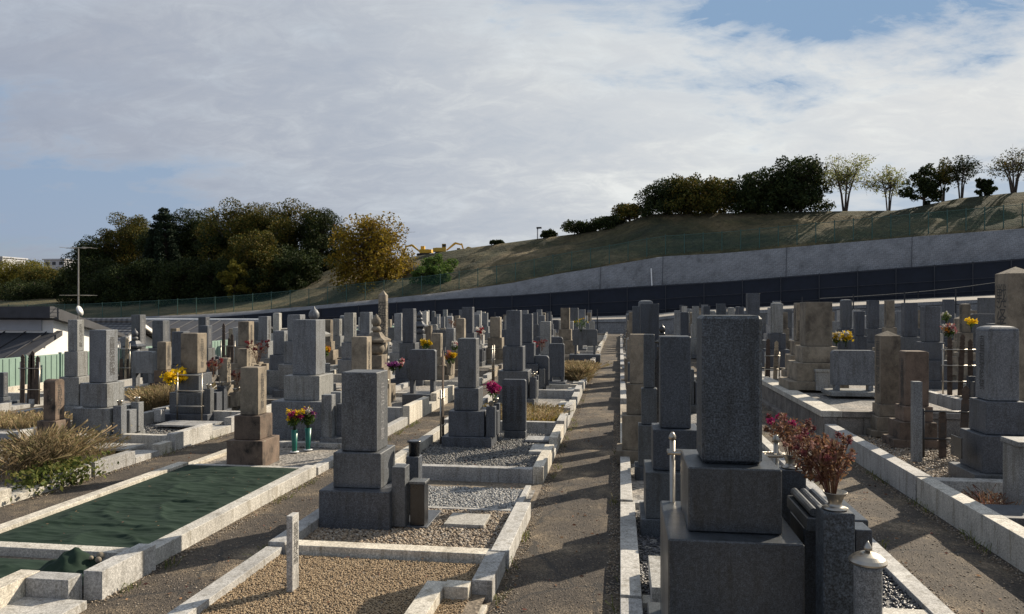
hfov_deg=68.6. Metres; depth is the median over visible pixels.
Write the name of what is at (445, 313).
gravestone
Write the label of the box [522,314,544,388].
gravestone
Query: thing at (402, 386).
plot kerb
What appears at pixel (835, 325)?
slab gravestone
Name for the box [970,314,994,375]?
slab gravestone
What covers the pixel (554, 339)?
slab gravestone
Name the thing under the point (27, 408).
path
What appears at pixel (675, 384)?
gravestone
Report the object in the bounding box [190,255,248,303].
tree
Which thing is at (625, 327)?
gravestone
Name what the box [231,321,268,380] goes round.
gravestone
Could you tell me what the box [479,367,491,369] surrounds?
plot kerb
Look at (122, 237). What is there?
tree
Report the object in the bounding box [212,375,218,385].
plot kerb
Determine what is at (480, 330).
bouquet
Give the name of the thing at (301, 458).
gravel
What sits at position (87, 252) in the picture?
tree
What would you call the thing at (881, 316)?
gravestone
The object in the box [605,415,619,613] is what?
grit
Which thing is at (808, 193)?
tree
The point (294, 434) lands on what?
flower vase
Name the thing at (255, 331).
gravestone
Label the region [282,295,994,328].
road
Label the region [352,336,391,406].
gravestone
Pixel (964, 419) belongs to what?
wooden stupa
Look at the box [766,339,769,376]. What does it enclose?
wooden stupa
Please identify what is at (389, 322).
gravestone
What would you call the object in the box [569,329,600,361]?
slab gravestone
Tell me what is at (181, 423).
flat stone
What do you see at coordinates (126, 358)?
wooden stupa
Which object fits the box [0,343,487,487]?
gravel
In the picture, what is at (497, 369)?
plot kerb
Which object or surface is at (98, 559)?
stone
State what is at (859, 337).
gravestone
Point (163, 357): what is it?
gravestone
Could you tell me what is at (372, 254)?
tree
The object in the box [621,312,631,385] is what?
gravestone
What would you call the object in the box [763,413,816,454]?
bouquet
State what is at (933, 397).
plot kerb
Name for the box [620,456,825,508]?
plot kerb
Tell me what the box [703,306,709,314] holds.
gravestone
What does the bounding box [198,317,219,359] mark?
gravestone
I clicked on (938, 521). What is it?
grit
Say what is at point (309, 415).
bouquet
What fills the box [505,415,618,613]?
grit
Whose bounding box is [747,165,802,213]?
tree
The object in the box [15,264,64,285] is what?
tree
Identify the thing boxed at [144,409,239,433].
gravel
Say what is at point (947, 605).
grit
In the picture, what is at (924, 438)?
stupa rack
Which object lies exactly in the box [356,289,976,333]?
masonry wall
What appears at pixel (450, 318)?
gravestone
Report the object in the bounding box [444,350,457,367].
bouquet
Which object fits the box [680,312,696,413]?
gravestone
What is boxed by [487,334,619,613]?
path
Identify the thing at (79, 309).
tv antenna
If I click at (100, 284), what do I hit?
tree
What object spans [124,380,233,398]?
plot kerb
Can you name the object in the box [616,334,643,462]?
gravestone
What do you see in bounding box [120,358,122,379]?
wooden stupa
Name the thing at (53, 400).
gravestone
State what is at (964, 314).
gravestone
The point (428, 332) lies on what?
gravestone
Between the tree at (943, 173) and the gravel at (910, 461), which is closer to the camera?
the gravel at (910, 461)
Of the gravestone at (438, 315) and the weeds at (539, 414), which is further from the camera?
the gravestone at (438, 315)
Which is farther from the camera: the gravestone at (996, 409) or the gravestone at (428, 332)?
the gravestone at (428, 332)
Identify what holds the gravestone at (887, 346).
on the gravel at (924, 460)
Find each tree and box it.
[0,257,53,297]
[0,278,57,300]
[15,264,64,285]
[46,268,72,298]
[55,234,121,303]
[56,256,116,305]
[74,265,129,304]
[89,212,152,270]
[101,257,169,306]
[132,228,189,258]
[140,207,183,302]
[146,255,219,306]
[163,207,225,268]
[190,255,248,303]
[191,225,232,279]
[193,197,279,300]
[216,259,251,302]
[224,266,286,303]
[227,229,285,298]
[242,197,327,271]
[246,243,305,294]
[271,247,323,293]
[285,207,353,272]
[323,211,418,292]
[408,253,458,284]
[489,239,504,244]
[540,228,557,237]
[560,218,602,233]
[586,214,627,230]
[611,202,641,221]
[632,176,688,216]
[662,172,720,215]
[681,174,744,215]
[722,170,781,214]
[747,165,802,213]
[767,154,835,211]
[816,153,878,210]
[862,164,910,210]
[897,163,949,204]
[932,156,960,201]
[938,155,982,197]
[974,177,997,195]
[980,147,1023,192]
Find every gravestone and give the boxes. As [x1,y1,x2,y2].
[0,372,19,403]
[34,379,77,444]
[59,320,88,413]
[73,329,144,442]
[118,337,128,374]
[123,315,147,380]
[126,351,156,388]
[143,320,171,383]
[150,342,173,386]
[159,333,231,422]
[170,328,179,346]
[171,331,189,369]
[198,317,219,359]
[199,326,218,374]
[218,358,239,409]
[225,329,232,357]
[227,366,278,465]
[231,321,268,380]
[231,348,266,392]
[233,327,237,345]
[254,321,257,345]
[256,316,272,369]
[266,330,287,394]
[271,313,281,340]
[271,319,332,439]
[272,315,304,396]
[319,369,441,530]
[320,391,341,442]
[325,319,338,363]
[332,319,343,357]
[338,313,355,373]
[340,315,343,335]
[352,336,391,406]
[357,312,372,335]
[388,319,391,326]
[388,327,393,346]
[389,313,401,361]
[391,309,429,385]
[402,349,436,404]
[422,312,427,333]
[424,326,432,348]
[428,324,436,329]
[431,311,435,323]
[431,333,454,379]
[433,317,438,329]
[433,330,445,353]
[436,314,439,327]
[439,317,444,328]
[442,338,500,447]
[443,310,447,327]
[444,328,455,363]
[447,316,452,327]
[451,318,465,369]
[462,307,486,366]
[474,315,483,347]
[477,311,484,343]
[482,313,489,340]
[486,317,503,363]
[497,310,538,404]
[502,329,505,344]
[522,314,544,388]
[533,313,538,339]
[533,324,538,340]
[534,337,562,354]
[534,355,554,389]
[536,310,541,324]
[539,315,544,336]
[539,321,560,379]
[547,312,553,334]
[549,343,566,383]
[552,320,558,333]
[559,308,579,353]
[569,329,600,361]
[570,308,586,350]
[570,321,577,350]
[579,310,591,345]
[588,321,594,328]
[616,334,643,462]
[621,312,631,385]
[622,314,627,338]
[623,321,628,347]
[628,306,639,381]
[634,334,658,480]
[638,300,652,305]
[639,335,696,537]
[640,304,658,358]
[647,315,871,613]
[674,310,679,334]
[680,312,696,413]
[682,306,686,311]
[689,312,691,332]
[691,306,698,357]
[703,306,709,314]
[716,304,725,314]
[727,307,734,314]
[738,307,743,314]
[746,293,765,349]
[760,313,765,339]
[762,303,789,367]
[764,308,769,339]
[779,302,848,389]
[781,303,799,376]
[783,310,793,338]
[783,312,790,349]
[792,313,793,327]
[821,350,874,396]
[832,299,853,349]
[832,321,839,340]
[837,310,839,320]
[851,311,866,349]
[865,300,881,349]
[866,331,900,436]
[872,300,896,350]
[879,306,883,327]
[882,350,937,448]
[895,311,900,335]
[901,303,919,349]
[916,306,957,388]
[918,310,919,336]
[940,313,942,341]
[941,299,954,347]
[945,304,975,382]
[945,317,958,355]
[948,325,1023,478]
[966,323,994,396]
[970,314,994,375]
[977,298,994,313]
[995,267,1023,401]
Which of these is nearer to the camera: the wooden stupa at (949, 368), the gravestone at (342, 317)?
the wooden stupa at (949, 368)
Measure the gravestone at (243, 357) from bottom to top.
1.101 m
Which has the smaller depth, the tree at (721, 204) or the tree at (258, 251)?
the tree at (721, 204)
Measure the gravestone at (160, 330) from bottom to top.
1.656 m
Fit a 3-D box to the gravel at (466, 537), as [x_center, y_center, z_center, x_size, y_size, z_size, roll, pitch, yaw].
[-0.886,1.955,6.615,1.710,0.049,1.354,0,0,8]
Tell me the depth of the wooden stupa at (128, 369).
19.70 m
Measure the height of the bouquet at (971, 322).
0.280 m
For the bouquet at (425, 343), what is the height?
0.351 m
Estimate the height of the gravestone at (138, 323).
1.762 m
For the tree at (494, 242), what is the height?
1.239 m
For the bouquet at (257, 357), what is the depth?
14.50 m
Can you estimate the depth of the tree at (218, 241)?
130.93 m
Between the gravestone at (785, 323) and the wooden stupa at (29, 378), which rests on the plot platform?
the gravestone at (785, 323)
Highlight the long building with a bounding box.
[146,318,272,340]
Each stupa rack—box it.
[18,362,41,404]
[119,343,129,379]
[175,372,203,420]
[220,341,234,362]
[438,390,445,443]
[491,345,495,381]
[667,432,782,502]
[764,352,780,376]
[922,409,968,457]
[941,344,975,393]
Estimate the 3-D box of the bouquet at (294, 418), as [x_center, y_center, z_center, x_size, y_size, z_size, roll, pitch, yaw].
[-2.935,1.527,10.088,0.235,0.328,0.265,0,0,37]
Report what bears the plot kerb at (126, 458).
on the ground at (498, 485)
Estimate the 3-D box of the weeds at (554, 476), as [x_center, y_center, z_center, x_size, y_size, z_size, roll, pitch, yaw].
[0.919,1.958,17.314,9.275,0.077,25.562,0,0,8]
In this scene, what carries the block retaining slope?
on the hill
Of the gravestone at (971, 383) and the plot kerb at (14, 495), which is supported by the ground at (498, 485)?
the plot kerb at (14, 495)
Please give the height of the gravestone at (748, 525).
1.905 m
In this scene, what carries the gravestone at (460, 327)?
on the gravel at (301, 458)
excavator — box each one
[403,244,432,255]
[433,242,463,252]
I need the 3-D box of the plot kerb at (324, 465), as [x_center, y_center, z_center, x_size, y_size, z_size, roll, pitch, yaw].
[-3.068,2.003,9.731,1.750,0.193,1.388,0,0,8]
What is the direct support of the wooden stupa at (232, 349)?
in the stupa rack at (234, 350)
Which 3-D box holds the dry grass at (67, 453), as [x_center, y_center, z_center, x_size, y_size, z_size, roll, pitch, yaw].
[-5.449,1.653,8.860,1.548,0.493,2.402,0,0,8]
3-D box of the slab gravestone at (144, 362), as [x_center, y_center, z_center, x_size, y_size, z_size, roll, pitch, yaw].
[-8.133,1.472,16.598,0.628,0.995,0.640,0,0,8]
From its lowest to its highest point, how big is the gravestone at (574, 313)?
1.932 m
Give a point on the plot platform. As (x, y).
(820, 409)
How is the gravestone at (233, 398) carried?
on the gravel at (338, 384)
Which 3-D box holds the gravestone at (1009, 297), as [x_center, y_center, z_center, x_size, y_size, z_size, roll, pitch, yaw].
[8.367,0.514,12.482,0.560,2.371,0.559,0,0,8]
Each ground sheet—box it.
[0,465,298,547]
[0,547,101,585]
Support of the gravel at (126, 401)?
on the ground at (498, 485)
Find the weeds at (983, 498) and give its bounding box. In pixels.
[961,483,1021,504]
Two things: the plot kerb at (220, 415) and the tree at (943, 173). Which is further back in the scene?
the tree at (943, 173)
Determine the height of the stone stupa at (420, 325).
1.866 m
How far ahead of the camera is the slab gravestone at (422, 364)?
15.21 m
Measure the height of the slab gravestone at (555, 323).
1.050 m
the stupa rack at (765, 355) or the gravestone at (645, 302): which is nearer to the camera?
the stupa rack at (765, 355)
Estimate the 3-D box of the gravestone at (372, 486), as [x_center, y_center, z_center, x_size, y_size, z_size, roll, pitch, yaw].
[-1.189,1.279,6.893,0.953,1.382,0.663,0,0,8]
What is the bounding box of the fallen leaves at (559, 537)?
[11,404,1001,611]
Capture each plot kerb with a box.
[0,397,42,411]
[0,408,71,440]
[0,441,171,476]
[0,462,315,564]
[0,464,90,506]
[0,543,155,613]
[8,382,42,401]
[111,410,239,450]
[118,378,142,386]
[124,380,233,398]
[152,404,270,421]
[167,546,504,613]
[188,449,332,474]
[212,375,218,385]
[266,388,341,404]
[268,502,530,569]
[279,417,407,448]
[330,365,337,369]
[330,368,394,381]
[388,385,453,423]
[395,423,563,483]
[396,381,409,396]
[424,372,491,385]
[428,485,530,511]
[444,402,572,434]
[454,363,502,376]
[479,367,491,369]
[483,392,579,413]
[497,381,583,397]
[547,378,587,388]
[579,347,600,353]
[584,343,601,350]
[620,359,623,366]
[620,374,696,380]
[620,379,625,386]
[620,387,625,403]
[620,404,625,421]
[620,422,781,460]
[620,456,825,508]
[620,502,954,613]
[620,598,642,613]
[825,424,1002,500]
[917,477,1023,572]
[929,390,961,405]
[938,394,961,410]
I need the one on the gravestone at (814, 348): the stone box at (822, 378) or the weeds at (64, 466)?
the stone box at (822, 378)
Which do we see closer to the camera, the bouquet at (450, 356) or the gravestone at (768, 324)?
the bouquet at (450, 356)
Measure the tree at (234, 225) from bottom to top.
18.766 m
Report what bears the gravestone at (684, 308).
on the gravel at (924, 460)
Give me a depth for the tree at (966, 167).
80.08 m
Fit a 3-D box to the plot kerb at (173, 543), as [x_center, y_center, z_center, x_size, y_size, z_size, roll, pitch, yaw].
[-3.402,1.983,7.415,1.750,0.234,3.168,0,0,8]
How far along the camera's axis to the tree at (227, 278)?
115.38 m
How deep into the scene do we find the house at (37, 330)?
24.00 m
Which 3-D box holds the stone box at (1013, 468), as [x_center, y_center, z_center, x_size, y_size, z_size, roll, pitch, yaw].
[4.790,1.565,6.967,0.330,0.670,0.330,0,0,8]
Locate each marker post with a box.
[287,512,298,591]
[911,381,921,461]
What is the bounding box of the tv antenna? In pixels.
[61,247,96,319]
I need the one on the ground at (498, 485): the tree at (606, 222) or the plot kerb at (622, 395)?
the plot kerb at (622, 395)
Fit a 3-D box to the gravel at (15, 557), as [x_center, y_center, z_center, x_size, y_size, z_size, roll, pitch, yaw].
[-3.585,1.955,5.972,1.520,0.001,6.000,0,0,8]
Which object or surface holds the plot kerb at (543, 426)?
on the ground at (498, 485)
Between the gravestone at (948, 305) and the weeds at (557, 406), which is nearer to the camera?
the weeds at (557, 406)
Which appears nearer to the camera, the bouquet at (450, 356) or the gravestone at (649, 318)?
the gravestone at (649, 318)
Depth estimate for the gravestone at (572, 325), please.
31.36 m
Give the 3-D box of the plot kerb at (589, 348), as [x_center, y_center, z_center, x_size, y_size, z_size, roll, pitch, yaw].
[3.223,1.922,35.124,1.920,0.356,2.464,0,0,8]
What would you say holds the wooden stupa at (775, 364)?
in the stupa rack at (765, 355)
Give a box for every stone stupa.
[123,328,146,379]
[309,306,335,390]
[368,314,395,401]
[416,311,427,348]
[655,324,664,421]
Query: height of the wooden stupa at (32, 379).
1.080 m
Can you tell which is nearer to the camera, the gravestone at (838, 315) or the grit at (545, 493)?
the grit at (545, 493)
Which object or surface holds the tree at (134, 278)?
on the hill
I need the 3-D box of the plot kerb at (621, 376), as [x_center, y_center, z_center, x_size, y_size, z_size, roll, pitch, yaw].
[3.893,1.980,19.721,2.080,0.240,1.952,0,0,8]
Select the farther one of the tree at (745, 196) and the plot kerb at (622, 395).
the tree at (745, 196)
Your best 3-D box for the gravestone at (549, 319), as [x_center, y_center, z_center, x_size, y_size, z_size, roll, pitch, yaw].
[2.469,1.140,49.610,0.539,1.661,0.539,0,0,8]
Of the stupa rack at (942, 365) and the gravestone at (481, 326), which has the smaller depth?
the stupa rack at (942, 365)
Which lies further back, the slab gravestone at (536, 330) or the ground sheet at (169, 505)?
the slab gravestone at (536, 330)
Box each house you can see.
[0,306,124,358]
[85,318,169,346]
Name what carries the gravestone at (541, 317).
on the gravel at (554, 401)
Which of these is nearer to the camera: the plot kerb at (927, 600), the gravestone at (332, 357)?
the plot kerb at (927, 600)
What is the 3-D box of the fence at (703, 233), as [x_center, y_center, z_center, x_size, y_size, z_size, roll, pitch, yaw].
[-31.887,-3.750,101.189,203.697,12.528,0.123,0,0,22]
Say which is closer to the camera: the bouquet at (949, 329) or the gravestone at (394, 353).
the bouquet at (949, 329)
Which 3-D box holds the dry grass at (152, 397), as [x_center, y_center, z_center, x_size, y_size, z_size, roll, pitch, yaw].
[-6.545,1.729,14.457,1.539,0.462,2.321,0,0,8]
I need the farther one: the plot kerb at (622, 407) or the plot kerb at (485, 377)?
the plot kerb at (485, 377)
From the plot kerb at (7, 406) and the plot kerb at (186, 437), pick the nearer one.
the plot kerb at (186, 437)
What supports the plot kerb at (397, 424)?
on the ground at (498, 485)
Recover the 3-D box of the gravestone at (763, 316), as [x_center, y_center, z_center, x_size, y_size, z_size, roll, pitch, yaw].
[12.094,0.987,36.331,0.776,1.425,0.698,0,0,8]
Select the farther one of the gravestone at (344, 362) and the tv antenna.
the tv antenna
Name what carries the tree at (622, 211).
on the hill
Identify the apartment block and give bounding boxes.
[0,256,27,277]
[42,259,72,270]
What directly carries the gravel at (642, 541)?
on the gravel at (637, 489)
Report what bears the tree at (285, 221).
on the hill
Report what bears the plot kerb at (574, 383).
on the ground at (498, 485)
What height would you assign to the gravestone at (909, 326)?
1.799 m
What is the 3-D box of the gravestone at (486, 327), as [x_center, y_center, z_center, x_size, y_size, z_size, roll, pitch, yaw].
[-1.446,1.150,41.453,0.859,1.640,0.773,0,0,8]
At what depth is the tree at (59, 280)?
154.71 m
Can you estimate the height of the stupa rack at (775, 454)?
1.200 m
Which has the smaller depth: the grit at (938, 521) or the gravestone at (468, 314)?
the grit at (938, 521)
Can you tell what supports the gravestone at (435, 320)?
on the gravel at (126, 401)
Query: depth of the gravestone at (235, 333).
22.01 m
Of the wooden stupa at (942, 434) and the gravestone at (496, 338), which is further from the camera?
the gravestone at (496, 338)
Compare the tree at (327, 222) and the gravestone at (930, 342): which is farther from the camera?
the tree at (327, 222)
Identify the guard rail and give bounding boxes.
[819,282,994,301]
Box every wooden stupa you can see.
[20,354,24,402]
[27,353,31,402]
[30,350,34,398]
[34,356,39,404]
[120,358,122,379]
[124,338,128,378]
[127,358,128,378]
[222,323,224,357]
[227,337,230,357]
[230,334,233,362]
[442,349,443,435]
[493,343,493,380]
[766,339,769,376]
[773,341,778,378]
[938,412,946,458]
[947,336,951,394]
[957,334,964,394]
[959,386,969,458]
[968,339,972,375]
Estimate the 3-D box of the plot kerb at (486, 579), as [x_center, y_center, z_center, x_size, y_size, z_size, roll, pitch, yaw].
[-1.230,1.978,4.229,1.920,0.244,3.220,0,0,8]
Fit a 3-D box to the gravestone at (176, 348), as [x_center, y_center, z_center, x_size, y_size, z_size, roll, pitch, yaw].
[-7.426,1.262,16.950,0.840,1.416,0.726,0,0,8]
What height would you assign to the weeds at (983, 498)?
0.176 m
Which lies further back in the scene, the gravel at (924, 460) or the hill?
the hill
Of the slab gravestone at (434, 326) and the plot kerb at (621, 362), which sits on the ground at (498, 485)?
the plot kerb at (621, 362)
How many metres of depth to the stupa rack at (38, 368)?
15.01 m
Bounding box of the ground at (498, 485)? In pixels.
[9,333,673,613]
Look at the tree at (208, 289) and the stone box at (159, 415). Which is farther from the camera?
the tree at (208, 289)
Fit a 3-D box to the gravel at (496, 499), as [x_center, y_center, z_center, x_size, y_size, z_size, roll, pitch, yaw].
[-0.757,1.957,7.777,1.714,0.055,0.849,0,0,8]
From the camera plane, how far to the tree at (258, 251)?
119.69 m
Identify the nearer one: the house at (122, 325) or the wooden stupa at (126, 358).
the wooden stupa at (126, 358)
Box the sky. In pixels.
[0,0,1023,268]
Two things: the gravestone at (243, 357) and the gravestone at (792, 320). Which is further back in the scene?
the gravestone at (792, 320)
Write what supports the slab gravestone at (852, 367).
on the plot platform
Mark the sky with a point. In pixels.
(473, 123)
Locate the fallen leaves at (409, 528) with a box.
[213,437,525,610]
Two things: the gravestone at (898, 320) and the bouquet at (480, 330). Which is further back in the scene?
the gravestone at (898, 320)
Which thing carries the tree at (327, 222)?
on the hill
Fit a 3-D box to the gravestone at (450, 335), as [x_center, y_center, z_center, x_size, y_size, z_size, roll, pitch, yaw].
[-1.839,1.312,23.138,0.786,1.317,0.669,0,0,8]
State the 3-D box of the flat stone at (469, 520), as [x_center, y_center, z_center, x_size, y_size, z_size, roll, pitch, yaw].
[-0.402,1.935,6.809,0.360,0.030,0.360,0,0,8]
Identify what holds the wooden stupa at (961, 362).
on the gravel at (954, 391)
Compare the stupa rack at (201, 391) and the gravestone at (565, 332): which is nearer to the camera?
the stupa rack at (201, 391)
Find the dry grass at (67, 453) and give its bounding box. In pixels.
[0,419,130,482]
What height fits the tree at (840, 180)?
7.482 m
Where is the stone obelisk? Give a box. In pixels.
[378,290,388,362]
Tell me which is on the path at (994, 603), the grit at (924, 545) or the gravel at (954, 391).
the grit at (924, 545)
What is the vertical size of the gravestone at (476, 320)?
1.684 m
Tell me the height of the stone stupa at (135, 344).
1.402 m
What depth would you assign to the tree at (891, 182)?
82.73 m
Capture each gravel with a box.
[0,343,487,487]
[0,355,388,440]
[0,556,83,592]
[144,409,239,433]
[199,554,479,613]
[203,364,497,466]
[279,438,336,448]
[283,487,534,564]
[303,508,510,548]
[420,432,550,466]
[421,379,572,466]
[428,485,522,508]
[623,350,921,609]
[636,511,921,609]
[690,336,1002,504]
[857,435,1002,503]
[929,386,963,394]
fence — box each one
[0,203,1023,317]
[0,326,393,386]
[210,258,1023,327]
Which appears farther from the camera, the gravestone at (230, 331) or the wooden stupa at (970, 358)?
the gravestone at (230, 331)
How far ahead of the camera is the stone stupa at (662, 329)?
10.90 m
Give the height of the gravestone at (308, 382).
1.777 m
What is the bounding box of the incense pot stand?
[848,541,887,613]
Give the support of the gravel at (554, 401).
on the ground at (498, 485)
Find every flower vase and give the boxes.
[290,429,298,452]
[303,427,312,450]
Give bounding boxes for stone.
[95,442,144,450]
[95,557,101,562]
[96,552,104,558]
[154,420,222,426]
[444,513,490,528]
[525,436,561,442]
[648,555,659,601]
[984,504,1023,526]
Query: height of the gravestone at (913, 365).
1.283 m
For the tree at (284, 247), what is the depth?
123.64 m
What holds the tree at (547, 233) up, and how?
on the hill
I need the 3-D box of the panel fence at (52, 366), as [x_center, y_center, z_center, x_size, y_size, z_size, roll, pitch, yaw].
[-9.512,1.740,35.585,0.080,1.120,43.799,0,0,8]
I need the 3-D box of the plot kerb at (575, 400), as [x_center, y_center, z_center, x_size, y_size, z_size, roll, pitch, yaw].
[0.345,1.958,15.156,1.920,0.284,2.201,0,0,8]
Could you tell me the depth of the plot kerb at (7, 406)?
14.70 m
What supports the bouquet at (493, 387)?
on the gravestone at (473, 422)
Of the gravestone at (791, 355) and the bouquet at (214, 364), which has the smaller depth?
the bouquet at (214, 364)
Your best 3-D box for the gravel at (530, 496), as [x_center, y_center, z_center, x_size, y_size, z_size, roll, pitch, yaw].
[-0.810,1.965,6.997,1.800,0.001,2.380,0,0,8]
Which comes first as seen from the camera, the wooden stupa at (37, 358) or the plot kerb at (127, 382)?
the wooden stupa at (37, 358)
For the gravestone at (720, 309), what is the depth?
26.98 m
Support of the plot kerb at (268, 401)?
on the ground at (498, 485)
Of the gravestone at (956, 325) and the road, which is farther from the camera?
the road
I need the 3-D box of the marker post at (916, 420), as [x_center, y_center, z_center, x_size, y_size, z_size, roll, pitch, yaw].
[4.949,1.400,9.189,0.100,0.980,0.100,0,0,8]
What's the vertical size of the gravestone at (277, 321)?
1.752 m
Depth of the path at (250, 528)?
6.08 m
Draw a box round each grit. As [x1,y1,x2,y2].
[27,432,233,498]
[86,412,447,613]
[90,419,422,602]
[489,373,594,613]
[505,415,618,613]
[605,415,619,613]
[762,419,1023,613]
[813,481,959,613]
[844,459,1023,580]
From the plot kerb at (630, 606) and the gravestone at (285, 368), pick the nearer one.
the plot kerb at (630, 606)
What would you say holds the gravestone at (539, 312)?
on the gravel at (301, 458)
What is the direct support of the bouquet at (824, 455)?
in the gravestone at (748, 525)
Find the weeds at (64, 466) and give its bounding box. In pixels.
[4,450,118,501]
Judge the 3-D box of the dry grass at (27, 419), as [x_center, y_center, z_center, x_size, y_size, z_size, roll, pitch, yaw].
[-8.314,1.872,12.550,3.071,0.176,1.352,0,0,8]
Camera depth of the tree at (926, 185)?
81.03 m
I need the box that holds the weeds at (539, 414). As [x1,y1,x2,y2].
[483,402,573,420]
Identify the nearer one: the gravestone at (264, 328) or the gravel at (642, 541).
the gravel at (642, 541)
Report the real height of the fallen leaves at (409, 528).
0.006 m
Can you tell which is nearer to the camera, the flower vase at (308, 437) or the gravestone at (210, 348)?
the flower vase at (308, 437)
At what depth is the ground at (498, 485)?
8.41 m
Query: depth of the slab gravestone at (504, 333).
30.68 m
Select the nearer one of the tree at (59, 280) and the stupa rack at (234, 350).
the stupa rack at (234, 350)
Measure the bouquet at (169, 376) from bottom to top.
0.406 m
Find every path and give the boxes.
[0,432,233,523]
[2,405,42,413]
[79,375,497,613]
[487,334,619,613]
[659,335,1023,613]
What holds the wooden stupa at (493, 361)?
in the stupa rack at (492, 370)
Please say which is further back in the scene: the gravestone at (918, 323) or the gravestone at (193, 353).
the gravestone at (918, 323)
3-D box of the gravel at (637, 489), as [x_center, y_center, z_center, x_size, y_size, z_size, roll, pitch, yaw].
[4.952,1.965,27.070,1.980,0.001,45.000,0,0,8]
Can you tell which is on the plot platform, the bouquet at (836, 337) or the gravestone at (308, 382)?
the bouquet at (836, 337)
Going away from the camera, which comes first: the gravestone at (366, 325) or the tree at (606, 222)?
the gravestone at (366, 325)
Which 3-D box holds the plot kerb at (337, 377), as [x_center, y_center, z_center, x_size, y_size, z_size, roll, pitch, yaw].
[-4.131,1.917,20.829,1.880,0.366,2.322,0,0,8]
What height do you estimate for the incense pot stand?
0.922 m
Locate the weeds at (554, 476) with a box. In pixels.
[120,376,991,613]
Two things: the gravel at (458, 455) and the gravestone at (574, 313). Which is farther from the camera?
the gravestone at (574, 313)
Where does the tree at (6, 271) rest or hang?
on the hill
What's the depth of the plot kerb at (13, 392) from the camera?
16.59 m
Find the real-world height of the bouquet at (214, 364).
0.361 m
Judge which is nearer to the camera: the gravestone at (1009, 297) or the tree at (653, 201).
the gravestone at (1009, 297)
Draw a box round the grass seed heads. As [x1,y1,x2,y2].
[0,423,131,471]
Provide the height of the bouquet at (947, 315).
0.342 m
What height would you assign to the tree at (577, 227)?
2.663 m
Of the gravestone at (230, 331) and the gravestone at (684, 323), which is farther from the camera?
the gravestone at (230, 331)
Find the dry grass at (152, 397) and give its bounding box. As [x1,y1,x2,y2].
[124,381,216,411]
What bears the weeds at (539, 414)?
on the plot kerb at (543, 426)
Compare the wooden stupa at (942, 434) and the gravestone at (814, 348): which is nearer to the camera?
the wooden stupa at (942, 434)
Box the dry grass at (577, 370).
[564,359,611,382]
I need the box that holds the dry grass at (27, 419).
[0,409,72,428]
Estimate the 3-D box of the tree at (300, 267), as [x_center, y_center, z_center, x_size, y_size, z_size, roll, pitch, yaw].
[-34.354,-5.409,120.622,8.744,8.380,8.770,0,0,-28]
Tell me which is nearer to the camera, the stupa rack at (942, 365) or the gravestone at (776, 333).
the stupa rack at (942, 365)
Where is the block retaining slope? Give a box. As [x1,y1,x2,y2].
[118,228,1023,317]
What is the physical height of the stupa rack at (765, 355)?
0.600 m
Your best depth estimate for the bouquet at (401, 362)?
14.89 m
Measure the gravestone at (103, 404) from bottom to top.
1.642 m
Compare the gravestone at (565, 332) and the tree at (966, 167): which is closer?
the gravestone at (565, 332)
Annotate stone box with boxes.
[154,409,164,421]
[814,369,832,390]
[1000,436,1023,504]
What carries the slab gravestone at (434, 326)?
on the gravel at (126, 401)
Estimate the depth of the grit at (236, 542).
6.18 m
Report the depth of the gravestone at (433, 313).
52.15 m
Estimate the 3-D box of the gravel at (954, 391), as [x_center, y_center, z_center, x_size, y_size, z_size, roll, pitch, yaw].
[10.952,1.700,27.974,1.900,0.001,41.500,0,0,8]
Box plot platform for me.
[695,357,968,439]
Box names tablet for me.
[502,379,526,438]
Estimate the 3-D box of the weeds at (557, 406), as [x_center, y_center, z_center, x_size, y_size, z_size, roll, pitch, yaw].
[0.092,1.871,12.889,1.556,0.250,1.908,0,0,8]
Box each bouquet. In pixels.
[159,369,178,391]
[172,365,188,389]
[207,357,223,376]
[230,370,239,385]
[244,339,269,363]
[286,408,304,429]
[300,406,317,427]
[325,346,330,359]
[385,361,399,373]
[397,357,404,371]
[420,338,432,348]
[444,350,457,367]
[452,341,457,351]
[475,327,484,340]
[484,380,501,402]
[538,339,547,350]
[574,318,587,331]
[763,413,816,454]
[783,428,856,493]
[832,330,843,346]
[840,330,853,346]
[939,323,957,337]
[941,311,951,323]
[964,317,977,329]
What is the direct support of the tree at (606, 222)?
on the hill
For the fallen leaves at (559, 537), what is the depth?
6.48 m
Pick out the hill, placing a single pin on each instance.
(651, 226)
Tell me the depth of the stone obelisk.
22.02 m
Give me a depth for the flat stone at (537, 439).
10.82 m
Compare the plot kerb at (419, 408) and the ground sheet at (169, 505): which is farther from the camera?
the plot kerb at (419, 408)
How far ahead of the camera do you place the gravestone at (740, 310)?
42.54 m
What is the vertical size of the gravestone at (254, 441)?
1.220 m
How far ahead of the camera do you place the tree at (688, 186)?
89.83 m
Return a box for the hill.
[0,192,1023,317]
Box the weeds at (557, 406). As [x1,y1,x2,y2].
[484,403,563,420]
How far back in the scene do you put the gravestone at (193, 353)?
12.89 m
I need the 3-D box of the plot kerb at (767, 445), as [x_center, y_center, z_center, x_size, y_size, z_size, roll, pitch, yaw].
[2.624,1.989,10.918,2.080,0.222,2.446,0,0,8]
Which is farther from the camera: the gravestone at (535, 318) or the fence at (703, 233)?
the fence at (703, 233)
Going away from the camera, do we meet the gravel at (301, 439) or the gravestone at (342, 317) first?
the gravel at (301, 439)
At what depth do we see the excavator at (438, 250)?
114.74 m
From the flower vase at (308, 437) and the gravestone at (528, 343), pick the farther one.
the gravestone at (528, 343)
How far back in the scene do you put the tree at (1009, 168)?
78.22 m

